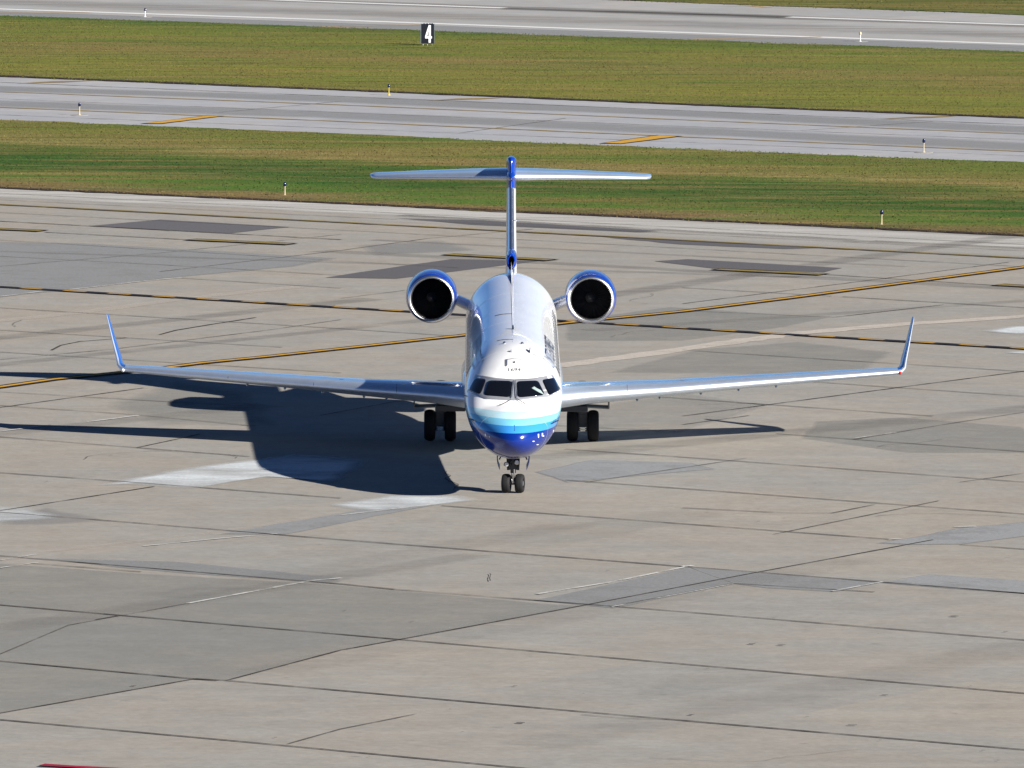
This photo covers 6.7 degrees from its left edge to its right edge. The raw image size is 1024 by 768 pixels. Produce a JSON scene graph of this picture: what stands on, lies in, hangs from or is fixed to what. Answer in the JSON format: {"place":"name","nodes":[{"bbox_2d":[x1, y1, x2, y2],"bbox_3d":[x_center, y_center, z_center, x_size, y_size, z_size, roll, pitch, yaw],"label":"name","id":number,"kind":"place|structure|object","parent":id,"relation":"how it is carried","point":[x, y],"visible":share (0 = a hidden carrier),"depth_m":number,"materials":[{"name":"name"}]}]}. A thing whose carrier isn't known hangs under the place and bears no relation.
{"place":"outdoors","nodes":[
{"label":"outdoors","id":0,"kind":"place"},
{"bbox_2d":[0,186,1023,767],"bbox_3d":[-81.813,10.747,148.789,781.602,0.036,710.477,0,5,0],"label":"apron","id":1,"kind":"object","parent":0,"point":[232,574],"visible":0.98,"depth_m":236.84,"materials":[{"name":"concrete"}]},
{"bbox_2d":[106,156,913,492],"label":"regional jet","id":2,"kind":"object","parent":1,"relation":"on","point":[512,394],"visible":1,"depth_m":252.95,"materials":[{"name":"metal"}]},
{"bbox_2d":[31,0,1013,224],"bbox_3d":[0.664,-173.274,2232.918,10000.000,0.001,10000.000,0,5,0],"label":"ground","id":3,"kind":"structure","parent":0,"point":[734,4],"depth_m":529.91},
{"bbox_2d":[0,75,1023,161],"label":"taxiway","id":4,"kind":"structure","parent":3,"relation":"on","point":[891,134],"depth_m":415.70,"materials":[{"name":"concrete"}]},
{"bbox_2d":[72,103,86,115],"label":"edge light","id":5,"kind":"object","parent":4,"relation":"on","point":[79,105],"visible":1,"depth_m":417.00,"materials":[{"name":"grey metal"}]},
{"bbox_2d":[914,139,932,152],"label":"edge light","id":6,"kind":"object","parent":4,"relation":"on","point":[923,141],"visible":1,"depth_m":390.92,"materials":[{"name":"grey metal"}]},
{"bbox_2d":[0,0,1023,51],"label":"runway","id":7,"kind":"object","parent":3,"relation":"on","point":[774,24],"visible":1,"depth_m":516.77,"materials":[{"name":"concrete"}]},
{"bbox_2d":[0,119,1023,235],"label":"grass","id":8,"kind":"structure","parent":3,"relation":"on","point":[944,195],"depth_m":373.44,"materials":[{"name":"green plant"}]},
{"bbox_2d":[0,15,1023,117],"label":"grass","id":9,"kind":"structure","parent":3,"relation":"on","point":[875,78],"depth_m":463.76,"materials":[{"name":"green plant"}]},
{"bbox_2d":[421,23,433,44],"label":"distance sign","id":10,"kind":"object","parent":9,"relation":"on","point":[427,33],"visible":1,"depth_m":484.06,"materials":[{"name":"metal"}]},
{"bbox_2d":[609,0,1023,14],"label":"grass","id":11,"kind":"structure","parent":3,"relation":"on","point":[1015,7],"depth_m":536.01,"materials":[{"name":"green plant"}]}
]}

